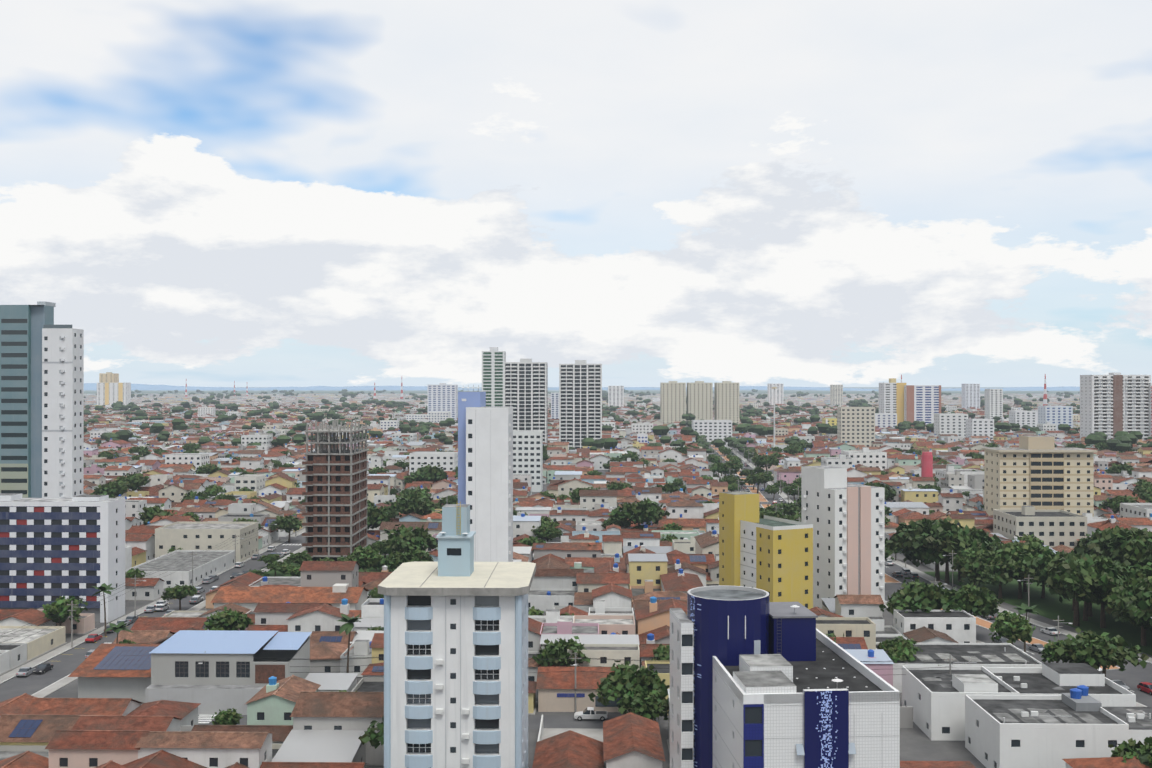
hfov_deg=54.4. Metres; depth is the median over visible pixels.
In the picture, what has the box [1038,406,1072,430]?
apartment building
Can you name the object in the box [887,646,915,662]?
tree
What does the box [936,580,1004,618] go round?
avenue tree
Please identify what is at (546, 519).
town tree
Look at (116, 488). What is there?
town tree
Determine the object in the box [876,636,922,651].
tree
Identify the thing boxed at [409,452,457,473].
building
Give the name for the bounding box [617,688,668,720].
tree
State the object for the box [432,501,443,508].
tree
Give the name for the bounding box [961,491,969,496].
tree
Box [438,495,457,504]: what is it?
town tree
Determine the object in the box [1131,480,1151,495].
town tree
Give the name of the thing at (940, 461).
town tree
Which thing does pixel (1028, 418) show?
apartment building
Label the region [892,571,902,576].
car
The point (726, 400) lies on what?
building
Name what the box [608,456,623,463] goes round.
tree
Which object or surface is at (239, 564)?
car
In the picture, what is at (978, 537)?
park tree
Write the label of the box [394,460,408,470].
town tree
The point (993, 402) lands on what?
apartment building
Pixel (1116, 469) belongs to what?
town tree
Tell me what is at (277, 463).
town tree
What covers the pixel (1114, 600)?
park tree
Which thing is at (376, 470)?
town tree
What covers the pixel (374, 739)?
tree
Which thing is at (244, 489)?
town tree
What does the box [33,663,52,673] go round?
car
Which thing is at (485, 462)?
building
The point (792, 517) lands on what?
avenue tree
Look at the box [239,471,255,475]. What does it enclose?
town tree
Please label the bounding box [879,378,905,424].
building
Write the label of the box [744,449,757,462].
avenue tree
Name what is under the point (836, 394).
building
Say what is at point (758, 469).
tree
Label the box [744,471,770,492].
avenue tree
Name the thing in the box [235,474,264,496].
building
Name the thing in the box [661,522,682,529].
tree
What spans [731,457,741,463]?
avenue tree
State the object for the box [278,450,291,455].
town tree
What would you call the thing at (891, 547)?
tree
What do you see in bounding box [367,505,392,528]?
town tree
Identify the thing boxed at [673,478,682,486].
tree
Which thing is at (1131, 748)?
tree
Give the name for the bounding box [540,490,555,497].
town tree
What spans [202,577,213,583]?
car
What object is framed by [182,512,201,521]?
tree
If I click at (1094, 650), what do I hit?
avenue tree
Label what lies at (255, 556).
car
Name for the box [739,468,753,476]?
avenue tree
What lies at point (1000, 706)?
lowrise
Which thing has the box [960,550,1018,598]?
tree
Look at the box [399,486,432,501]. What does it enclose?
town tree
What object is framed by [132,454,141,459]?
town tree
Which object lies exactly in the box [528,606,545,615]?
tree
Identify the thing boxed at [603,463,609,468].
tree
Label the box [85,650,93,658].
car
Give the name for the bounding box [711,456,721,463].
avenue tree
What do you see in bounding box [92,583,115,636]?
palm
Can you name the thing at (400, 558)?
tree
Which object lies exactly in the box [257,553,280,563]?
tree
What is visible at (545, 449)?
town tree
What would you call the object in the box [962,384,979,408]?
tower
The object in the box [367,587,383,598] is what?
tree
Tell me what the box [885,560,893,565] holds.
car
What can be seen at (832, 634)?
tree
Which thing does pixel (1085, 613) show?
park tree
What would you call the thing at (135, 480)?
town tree
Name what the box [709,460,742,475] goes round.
avenue tree
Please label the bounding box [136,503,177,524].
town tree
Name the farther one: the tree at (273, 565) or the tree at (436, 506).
the tree at (436, 506)
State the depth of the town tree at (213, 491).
488.46 m
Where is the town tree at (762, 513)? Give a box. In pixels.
[759,508,786,518]
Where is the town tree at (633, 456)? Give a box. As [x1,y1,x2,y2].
[620,451,639,460]
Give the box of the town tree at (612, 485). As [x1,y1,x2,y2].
[605,481,632,489]
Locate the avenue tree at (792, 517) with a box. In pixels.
[784,514,800,521]
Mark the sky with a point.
(216, 193)
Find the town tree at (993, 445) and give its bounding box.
[985,442,999,446]
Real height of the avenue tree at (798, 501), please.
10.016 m
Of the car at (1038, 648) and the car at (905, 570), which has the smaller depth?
the car at (1038, 648)
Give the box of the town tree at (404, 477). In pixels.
[403,475,415,485]
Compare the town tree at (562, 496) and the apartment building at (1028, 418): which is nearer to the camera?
the town tree at (562, 496)
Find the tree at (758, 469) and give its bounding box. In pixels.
[753,467,764,472]
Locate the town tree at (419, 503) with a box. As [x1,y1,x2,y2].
[385,491,434,516]
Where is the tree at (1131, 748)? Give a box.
[1108,736,1151,767]
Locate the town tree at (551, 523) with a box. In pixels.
[542,520,559,527]
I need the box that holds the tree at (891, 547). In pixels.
[885,538,895,560]
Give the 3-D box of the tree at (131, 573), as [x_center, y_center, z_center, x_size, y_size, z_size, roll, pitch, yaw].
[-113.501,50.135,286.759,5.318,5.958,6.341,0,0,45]
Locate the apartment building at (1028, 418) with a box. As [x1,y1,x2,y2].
[1009,411,1037,426]
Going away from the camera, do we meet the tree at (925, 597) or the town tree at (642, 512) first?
the tree at (925, 597)
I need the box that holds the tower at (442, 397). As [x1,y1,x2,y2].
[428,383,457,419]
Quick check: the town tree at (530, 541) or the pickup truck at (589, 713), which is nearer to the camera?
the pickup truck at (589, 713)
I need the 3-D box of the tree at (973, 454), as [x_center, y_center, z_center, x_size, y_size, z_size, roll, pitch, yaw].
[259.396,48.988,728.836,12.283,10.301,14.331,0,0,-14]
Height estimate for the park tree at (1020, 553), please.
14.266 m
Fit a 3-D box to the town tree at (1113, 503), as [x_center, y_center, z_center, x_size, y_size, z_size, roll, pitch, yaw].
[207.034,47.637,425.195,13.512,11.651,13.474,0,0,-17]
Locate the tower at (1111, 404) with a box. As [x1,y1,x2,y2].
[1080,373,1150,440]
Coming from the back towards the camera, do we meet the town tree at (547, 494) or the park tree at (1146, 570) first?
the town tree at (547, 494)
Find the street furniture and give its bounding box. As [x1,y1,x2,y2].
[0,435,1151,711]
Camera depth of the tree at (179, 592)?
259.06 m
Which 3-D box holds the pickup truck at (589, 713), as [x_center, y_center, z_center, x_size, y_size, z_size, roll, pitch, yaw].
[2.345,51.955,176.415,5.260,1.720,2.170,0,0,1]
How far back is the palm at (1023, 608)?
221.18 m
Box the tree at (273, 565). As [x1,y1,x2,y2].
[265,561,285,575]
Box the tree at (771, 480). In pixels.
[763,475,773,487]
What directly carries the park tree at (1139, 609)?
on the ground
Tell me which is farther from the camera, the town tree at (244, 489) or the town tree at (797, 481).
the town tree at (797, 481)
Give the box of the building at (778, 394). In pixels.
[767,384,782,404]
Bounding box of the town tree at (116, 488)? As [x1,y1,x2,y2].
[90,480,129,496]
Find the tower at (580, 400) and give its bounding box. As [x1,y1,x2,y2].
[559,360,601,449]
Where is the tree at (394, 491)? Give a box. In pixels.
[390,488,398,494]
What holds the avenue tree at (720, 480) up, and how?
on the roads
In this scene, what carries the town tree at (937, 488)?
on the ground
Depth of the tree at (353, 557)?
292.48 m
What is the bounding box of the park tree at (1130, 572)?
[1096,559,1146,627]
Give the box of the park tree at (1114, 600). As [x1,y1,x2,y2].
[1104,588,1151,631]
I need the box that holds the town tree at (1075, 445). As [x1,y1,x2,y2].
[1066,443,1086,448]
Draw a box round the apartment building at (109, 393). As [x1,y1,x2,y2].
[97,383,130,405]
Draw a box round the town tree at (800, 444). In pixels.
[786,442,808,449]
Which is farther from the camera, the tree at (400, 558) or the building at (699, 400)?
the building at (699, 400)
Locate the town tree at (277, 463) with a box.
[272,460,281,467]
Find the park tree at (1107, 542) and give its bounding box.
[1073,525,1147,558]
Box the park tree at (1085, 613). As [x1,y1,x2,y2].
[1079,554,1125,620]
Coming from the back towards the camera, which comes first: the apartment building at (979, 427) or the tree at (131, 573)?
the apartment building at (979, 427)
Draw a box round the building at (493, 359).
[482,347,505,405]
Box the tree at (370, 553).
[349,545,383,571]
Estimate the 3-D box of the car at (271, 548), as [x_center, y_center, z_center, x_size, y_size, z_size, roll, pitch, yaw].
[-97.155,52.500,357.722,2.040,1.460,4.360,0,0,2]
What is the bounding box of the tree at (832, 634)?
[826,632,843,642]
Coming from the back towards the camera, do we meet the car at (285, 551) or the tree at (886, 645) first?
the car at (285, 551)
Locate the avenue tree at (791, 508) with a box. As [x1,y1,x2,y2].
[775,501,800,515]
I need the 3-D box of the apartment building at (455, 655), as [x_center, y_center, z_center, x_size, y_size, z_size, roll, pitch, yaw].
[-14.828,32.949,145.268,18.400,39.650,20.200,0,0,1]
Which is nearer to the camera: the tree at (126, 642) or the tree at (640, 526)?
the tree at (126, 642)
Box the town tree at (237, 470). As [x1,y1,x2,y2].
[228,467,246,472]
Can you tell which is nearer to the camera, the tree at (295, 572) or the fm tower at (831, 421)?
the tree at (295, 572)
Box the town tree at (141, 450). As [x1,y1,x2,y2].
[128,446,148,454]
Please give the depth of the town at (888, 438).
946.51 m
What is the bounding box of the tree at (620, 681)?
[588,660,669,714]
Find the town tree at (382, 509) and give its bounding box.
[381,506,398,517]
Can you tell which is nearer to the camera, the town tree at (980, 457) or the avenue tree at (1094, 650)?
the avenue tree at (1094, 650)
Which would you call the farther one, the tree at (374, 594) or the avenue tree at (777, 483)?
the avenue tree at (777, 483)
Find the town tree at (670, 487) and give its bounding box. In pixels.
[655,481,683,492]
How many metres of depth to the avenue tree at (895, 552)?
335.86 m
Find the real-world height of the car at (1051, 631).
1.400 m
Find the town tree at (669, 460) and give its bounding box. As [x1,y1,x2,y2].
[664,458,675,461]
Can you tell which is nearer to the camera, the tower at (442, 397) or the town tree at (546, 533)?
the town tree at (546, 533)
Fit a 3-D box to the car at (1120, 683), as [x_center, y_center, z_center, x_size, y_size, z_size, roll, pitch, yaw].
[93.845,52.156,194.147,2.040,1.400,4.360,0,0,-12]
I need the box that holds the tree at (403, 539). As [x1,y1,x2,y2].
[382,524,437,553]
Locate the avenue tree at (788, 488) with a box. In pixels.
[783,483,800,503]
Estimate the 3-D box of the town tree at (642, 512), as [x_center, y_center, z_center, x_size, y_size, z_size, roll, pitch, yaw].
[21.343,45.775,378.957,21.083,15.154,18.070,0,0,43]
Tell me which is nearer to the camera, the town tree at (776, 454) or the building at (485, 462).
the building at (485, 462)
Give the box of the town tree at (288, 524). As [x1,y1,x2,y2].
[268,514,301,542]
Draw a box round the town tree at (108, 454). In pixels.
[98,451,114,458]
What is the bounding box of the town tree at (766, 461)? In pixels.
[751,454,780,470]
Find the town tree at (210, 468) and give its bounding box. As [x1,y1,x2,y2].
[195,463,221,473]
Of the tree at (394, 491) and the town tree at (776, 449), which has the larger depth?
the town tree at (776, 449)
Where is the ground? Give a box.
[0,387,1151,767]
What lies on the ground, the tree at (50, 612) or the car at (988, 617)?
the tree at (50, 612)
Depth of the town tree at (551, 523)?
375.82 m
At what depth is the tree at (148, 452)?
718.70 m
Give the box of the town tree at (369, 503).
[367,500,376,507]
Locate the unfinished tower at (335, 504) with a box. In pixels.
[302,419,367,560]
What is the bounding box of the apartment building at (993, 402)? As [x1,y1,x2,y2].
[985,389,1002,421]
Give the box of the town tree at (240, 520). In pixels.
[233,518,250,521]
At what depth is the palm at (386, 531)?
339.66 m
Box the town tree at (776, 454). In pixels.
[769,452,783,457]
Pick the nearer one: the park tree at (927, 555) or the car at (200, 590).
the car at (200, 590)
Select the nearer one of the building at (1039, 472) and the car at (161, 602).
the car at (161, 602)
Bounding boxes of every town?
[0,478,1151,767]
[83,441,1151,502]
[84,393,1079,405]
[84,402,1079,407]
[84,402,1079,412]
[84,406,1079,419]
[84,411,1079,433]
[84,422,1151,458]
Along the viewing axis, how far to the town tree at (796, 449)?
752.79 m
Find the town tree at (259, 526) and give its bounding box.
[246,518,262,529]
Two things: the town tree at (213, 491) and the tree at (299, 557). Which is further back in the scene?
the town tree at (213, 491)
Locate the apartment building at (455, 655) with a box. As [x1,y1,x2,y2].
[378,501,535,767]
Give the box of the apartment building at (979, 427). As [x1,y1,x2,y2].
[966,419,993,439]
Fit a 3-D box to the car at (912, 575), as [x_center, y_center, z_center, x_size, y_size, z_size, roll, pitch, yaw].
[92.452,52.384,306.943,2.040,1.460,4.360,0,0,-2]
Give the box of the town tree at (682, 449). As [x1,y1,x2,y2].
[672,445,689,453]
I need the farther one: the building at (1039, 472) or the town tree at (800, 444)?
the town tree at (800, 444)
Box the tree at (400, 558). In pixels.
[380,545,434,570]
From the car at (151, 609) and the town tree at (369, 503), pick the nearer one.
the car at (151, 609)
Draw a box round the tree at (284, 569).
[276,563,300,576]
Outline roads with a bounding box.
[0,410,1151,729]
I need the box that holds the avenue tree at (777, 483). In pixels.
[773,480,786,492]
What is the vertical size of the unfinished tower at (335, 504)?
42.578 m
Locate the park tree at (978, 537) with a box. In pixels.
[948,524,1002,580]
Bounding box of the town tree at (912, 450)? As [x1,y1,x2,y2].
[905,448,922,454]
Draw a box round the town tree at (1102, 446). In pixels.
[1095,442,1117,450]
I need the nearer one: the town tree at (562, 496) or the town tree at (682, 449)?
the town tree at (562, 496)
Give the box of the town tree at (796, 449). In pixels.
[783,444,804,454]
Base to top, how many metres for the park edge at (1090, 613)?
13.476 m
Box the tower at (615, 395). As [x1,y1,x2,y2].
[608,386,623,406]
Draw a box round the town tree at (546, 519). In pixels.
[541,516,553,524]
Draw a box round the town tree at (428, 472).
[405,463,447,482]
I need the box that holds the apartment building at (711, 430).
[692,420,731,443]
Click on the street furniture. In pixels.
(952, 553)
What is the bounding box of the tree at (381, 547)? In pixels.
[368,541,398,557]
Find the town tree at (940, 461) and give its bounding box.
[936,459,948,464]
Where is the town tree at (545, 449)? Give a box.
[543,444,555,453]
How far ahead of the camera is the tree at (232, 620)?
223.50 m
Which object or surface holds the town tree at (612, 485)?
on the ground
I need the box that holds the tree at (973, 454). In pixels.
[965,452,980,457]
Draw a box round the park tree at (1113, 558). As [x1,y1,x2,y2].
[1107,553,1121,560]
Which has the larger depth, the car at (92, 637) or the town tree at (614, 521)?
the town tree at (614, 521)
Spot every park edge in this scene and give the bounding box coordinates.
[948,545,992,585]
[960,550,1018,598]
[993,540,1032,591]
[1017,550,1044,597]
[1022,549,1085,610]
[1088,561,1121,616]
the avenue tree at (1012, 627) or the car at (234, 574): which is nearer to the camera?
the avenue tree at (1012, 627)
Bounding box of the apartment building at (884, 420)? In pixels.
[875,413,896,427]
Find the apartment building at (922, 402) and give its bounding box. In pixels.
[904,385,940,424]
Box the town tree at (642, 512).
[608,497,669,527]
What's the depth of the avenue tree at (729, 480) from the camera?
545.49 m
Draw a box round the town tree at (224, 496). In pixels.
[209,493,236,501]
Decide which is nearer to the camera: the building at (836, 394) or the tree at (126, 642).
the tree at (126, 642)
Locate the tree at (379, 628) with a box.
[367,626,383,630]
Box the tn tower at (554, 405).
[551,393,558,418]
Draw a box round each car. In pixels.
[16,667,35,676]
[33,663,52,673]
[85,634,102,641]
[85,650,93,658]
[116,620,130,624]
[125,616,137,622]
[144,606,155,612]
[154,601,168,605]
[155,604,169,610]
[189,597,201,603]
[195,587,205,593]
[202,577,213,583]
[209,575,218,580]
[230,572,238,578]
[234,562,244,567]
[251,554,260,558]
[267,546,276,550]
[281,549,290,554]
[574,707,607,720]
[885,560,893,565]
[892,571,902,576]
[900,568,910,574]
[908,572,918,578]
[981,615,995,619]
[992,636,1006,642]
[1028,643,1043,652]
[1040,627,1059,635]
[1111,680,1129,689]
[1137,682,1151,694]
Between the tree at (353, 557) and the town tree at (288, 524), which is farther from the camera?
the town tree at (288, 524)
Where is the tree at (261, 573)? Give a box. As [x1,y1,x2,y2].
[242,569,269,576]
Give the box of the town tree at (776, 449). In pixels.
[767,446,782,451]
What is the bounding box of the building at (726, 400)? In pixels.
[714,381,738,423]
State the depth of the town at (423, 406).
2264.41 m
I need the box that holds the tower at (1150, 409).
[1149,383,1151,436]
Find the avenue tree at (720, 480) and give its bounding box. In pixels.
[719,473,742,490]
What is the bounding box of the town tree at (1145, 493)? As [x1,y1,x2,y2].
[1137,484,1151,499]
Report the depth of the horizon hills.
15600.72 m
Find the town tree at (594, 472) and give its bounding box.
[586,470,602,474]
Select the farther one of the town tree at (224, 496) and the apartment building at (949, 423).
the apartment building at (949, 423)
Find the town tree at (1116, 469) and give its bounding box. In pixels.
[1105,462,1134,474]
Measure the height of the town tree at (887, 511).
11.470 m
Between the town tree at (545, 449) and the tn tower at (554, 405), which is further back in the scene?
the tn tower at (554, 405)
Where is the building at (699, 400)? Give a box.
[687,381,712,426]
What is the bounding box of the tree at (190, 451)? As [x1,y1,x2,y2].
[183,449,198,452]
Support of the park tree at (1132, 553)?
on the ground
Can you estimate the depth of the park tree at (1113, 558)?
270.70 m
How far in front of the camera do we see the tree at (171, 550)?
332.75 m
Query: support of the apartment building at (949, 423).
on the ground
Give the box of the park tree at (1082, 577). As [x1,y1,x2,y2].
[1044,550,1126,625]
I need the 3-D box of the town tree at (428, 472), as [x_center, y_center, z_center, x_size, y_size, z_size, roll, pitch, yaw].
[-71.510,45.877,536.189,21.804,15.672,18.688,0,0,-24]
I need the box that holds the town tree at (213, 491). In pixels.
[203,484,225,496]
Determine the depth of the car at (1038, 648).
221.29 m
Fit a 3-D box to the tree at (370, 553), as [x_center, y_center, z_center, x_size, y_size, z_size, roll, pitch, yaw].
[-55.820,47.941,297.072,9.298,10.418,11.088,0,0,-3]
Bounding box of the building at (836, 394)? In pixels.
[830,385,842,404]
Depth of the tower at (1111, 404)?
951.57 m
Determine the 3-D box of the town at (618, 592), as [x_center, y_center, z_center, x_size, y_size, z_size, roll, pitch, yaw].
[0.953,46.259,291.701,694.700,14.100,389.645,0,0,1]
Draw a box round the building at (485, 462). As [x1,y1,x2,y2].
[458,385,512,561]
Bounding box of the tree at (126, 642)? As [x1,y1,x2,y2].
[115,639,136,643]
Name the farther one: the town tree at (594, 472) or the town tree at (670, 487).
the town tree at (594, 472)
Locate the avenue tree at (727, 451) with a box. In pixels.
[721,448,732,458]
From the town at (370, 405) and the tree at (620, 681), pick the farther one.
the town at (370, 405)
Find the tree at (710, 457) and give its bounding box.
[707,454,719,461]
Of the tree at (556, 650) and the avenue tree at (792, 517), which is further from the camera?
the avenue tree at (792, 517)
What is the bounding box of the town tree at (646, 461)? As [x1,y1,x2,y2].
[636,458,649,465]
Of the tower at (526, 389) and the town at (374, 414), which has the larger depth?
the town at (374, 414)
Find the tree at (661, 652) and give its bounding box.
[651,643,669,659]
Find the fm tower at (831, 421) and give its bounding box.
[822,418,836,434]
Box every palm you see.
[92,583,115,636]
[104,621,132,642]
[338,614,362,672]
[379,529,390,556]
[1014,603,1039,651]
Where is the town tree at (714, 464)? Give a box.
[709,462,718,476]
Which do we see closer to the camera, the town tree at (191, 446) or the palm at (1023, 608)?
the palm at (1023, 608)
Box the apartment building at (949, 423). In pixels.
[934,413,967,437]
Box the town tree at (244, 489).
[239,486,253,490]
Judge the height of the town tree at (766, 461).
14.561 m
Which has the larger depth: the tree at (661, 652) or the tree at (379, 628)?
the tree at (379, 628)
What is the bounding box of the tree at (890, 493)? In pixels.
[865,482,897,499]
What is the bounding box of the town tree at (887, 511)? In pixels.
[885,505,892,515]
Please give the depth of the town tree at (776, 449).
777.82 m
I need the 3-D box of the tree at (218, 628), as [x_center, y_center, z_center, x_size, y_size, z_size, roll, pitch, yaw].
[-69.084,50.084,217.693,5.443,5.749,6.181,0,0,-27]
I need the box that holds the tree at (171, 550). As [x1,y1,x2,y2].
[167,547,182,552]
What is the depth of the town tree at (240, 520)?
377.57 m
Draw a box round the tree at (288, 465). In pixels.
[279,463,294,466]
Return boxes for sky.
[0,0,1151,386]
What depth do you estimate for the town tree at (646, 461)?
667.09 m
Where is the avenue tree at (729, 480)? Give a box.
[722,476,739,491]
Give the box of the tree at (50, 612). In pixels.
[42,595,87,625]
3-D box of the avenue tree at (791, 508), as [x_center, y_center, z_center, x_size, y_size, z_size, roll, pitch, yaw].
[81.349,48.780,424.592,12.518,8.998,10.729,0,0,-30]
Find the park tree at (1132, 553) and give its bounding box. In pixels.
[1114,530,1151,574]
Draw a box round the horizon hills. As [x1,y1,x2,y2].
[84,383,1079,390]
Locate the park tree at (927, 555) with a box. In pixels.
[903,532,969,583]
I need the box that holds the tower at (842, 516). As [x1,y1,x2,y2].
[801,466,884,608]
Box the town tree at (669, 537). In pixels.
[660,534,677,541]
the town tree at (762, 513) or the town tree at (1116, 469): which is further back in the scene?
the town tree at (1116, 469)
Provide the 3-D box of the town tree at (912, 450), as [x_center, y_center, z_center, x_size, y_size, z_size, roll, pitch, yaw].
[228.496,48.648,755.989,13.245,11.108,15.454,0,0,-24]
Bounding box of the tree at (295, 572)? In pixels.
[288,566,300,576]
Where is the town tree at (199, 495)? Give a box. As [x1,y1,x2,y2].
[180,490,210,500]
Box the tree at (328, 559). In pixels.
[317,557,334,560]
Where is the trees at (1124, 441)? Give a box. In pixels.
[84,389,1151,452]
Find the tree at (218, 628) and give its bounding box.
[211,627,229,630]
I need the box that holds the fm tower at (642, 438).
[637,434,647,442]
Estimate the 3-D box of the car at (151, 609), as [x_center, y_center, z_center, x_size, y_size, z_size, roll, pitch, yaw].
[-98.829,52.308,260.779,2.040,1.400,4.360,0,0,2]
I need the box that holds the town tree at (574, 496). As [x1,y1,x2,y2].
[569,486,599,503]
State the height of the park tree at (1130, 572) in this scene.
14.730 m
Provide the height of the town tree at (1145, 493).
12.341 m
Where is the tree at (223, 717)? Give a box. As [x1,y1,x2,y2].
[211,708,242,724]
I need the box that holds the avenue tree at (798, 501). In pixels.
[794,495,800,506]
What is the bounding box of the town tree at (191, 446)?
[182,443,201,449]
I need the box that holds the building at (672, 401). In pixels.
[660,381,685,426]
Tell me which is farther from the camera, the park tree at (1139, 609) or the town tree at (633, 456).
the town tree at (633, 456)
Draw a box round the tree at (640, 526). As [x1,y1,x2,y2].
[631,524,648,528]
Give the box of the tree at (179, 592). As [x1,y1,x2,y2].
[161,584,196,610]
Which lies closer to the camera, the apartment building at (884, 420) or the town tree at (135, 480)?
the town tree at (135, 480)
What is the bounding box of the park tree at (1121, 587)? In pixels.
[1102,578,1151,645]
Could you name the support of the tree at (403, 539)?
on the ground
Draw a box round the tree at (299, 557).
[283,551,311,564]
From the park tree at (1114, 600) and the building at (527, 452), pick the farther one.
the building at (527, 452)
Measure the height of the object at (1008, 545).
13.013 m
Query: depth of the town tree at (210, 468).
593.08 m
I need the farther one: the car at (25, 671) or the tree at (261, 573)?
the tree at (261, 573)
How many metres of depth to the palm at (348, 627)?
197.71 m
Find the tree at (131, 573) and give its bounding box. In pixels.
[125,568,145,577]
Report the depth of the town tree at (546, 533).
352.86 m
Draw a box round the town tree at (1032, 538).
[1011,533,1043,547]
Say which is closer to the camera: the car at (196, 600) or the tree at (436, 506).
the car at (196, 600)
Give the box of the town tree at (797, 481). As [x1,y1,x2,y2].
[793,477,800,485]
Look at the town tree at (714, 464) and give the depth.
640.94 m
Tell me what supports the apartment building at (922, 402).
on the ground
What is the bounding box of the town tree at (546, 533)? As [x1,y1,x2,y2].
[531,524,564,541]
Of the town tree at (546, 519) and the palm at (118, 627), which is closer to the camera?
the palm at (118, 627)
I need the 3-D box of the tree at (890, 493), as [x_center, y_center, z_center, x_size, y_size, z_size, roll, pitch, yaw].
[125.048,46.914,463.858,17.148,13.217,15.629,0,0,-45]
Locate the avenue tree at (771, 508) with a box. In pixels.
[759,505,785,514]
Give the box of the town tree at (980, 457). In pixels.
[974,455,983,458]
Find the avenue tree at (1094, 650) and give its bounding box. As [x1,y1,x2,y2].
[1055,628,1148,676]
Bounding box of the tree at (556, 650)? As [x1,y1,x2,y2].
[532,636,589,666]
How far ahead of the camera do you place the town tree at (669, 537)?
346.91 m
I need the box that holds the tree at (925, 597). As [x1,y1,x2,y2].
[879,577,958,613]
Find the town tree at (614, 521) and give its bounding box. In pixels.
[601,516,630,528]
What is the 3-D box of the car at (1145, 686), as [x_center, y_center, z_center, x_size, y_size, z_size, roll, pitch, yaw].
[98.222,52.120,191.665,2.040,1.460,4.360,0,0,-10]
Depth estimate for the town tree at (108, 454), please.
730.05 m
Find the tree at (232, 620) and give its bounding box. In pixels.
[204,606,254,630]
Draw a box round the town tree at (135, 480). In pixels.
[113,472,150,490]
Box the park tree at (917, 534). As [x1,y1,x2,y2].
[890,517,962,580]
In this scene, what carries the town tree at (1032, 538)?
on the ground
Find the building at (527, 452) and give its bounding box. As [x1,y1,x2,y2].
[513,431,542,491]
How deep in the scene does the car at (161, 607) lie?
260.85 m
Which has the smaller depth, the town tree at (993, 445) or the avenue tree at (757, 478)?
the avenue tree at (757, 478)
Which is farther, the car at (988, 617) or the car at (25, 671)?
the car at (988, 617)
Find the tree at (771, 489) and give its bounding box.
[762,484,779,499]
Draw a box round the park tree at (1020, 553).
[980,542,1053,598]
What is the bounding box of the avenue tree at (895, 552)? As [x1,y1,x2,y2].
[889,545,901,560]
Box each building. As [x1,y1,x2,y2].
[0,493,124,622]
[235,474,264,496]
[409,452,457,473]
[458,385,512,561]
[482,347,505,405]
[513,431,542,491]
[660,381,685,426]
[670,585,899,767]
[687,381,712,426]
[714,381,738,423]
[719,491,812,608]
[767,384,782,404]
[830,385,842,404]
[879,378,905,424]
[982,436,1096,516]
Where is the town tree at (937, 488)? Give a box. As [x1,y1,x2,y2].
[918,483,940,492]
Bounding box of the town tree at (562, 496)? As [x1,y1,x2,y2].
[555,494,569,500]
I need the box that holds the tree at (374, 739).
[358,716,383,748]
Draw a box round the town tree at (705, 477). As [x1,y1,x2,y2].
[701,475,713,479]
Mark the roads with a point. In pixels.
(66, 660)
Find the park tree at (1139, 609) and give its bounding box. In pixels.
[1112,579,1151,625]
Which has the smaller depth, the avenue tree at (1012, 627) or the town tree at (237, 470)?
the avenue tree at (1012, 627)
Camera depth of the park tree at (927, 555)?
295.31 m
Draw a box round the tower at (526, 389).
[504,359,547,443]
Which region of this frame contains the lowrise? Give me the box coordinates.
[68,522,1151,767]
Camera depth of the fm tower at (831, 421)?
1142.42 m
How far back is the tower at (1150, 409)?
948.60 m
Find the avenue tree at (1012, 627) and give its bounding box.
[988,610,1035,644]
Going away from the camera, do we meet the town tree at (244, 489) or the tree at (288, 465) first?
the town tree at (244, 489)
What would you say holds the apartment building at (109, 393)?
on the ground
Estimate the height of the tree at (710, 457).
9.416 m
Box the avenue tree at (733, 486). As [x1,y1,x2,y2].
[728,482,740,490]
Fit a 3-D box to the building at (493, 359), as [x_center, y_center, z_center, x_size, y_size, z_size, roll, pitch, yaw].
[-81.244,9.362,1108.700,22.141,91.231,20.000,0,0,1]
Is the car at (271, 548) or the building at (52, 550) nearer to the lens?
the building at (52, 550)
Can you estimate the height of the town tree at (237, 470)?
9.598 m
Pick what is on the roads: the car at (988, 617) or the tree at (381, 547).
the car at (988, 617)
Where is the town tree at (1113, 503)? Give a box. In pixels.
[1098,495,1139,513]
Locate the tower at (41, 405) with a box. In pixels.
[0,301,83,497]
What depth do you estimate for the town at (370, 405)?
2581.33 m
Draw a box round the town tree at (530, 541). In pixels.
[518,536,545,551]
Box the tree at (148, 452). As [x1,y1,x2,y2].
[142,450,162,456]
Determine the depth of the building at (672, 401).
1365.09 m
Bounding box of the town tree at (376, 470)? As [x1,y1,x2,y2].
[368,466,388,473]
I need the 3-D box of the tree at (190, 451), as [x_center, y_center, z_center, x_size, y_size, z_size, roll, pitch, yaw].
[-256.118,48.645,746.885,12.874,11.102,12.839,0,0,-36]
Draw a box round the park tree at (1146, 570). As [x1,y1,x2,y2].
[1130,554,1151,578]
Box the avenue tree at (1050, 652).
[1039,636,1075,662]
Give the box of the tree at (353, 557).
[337,552,373,568]

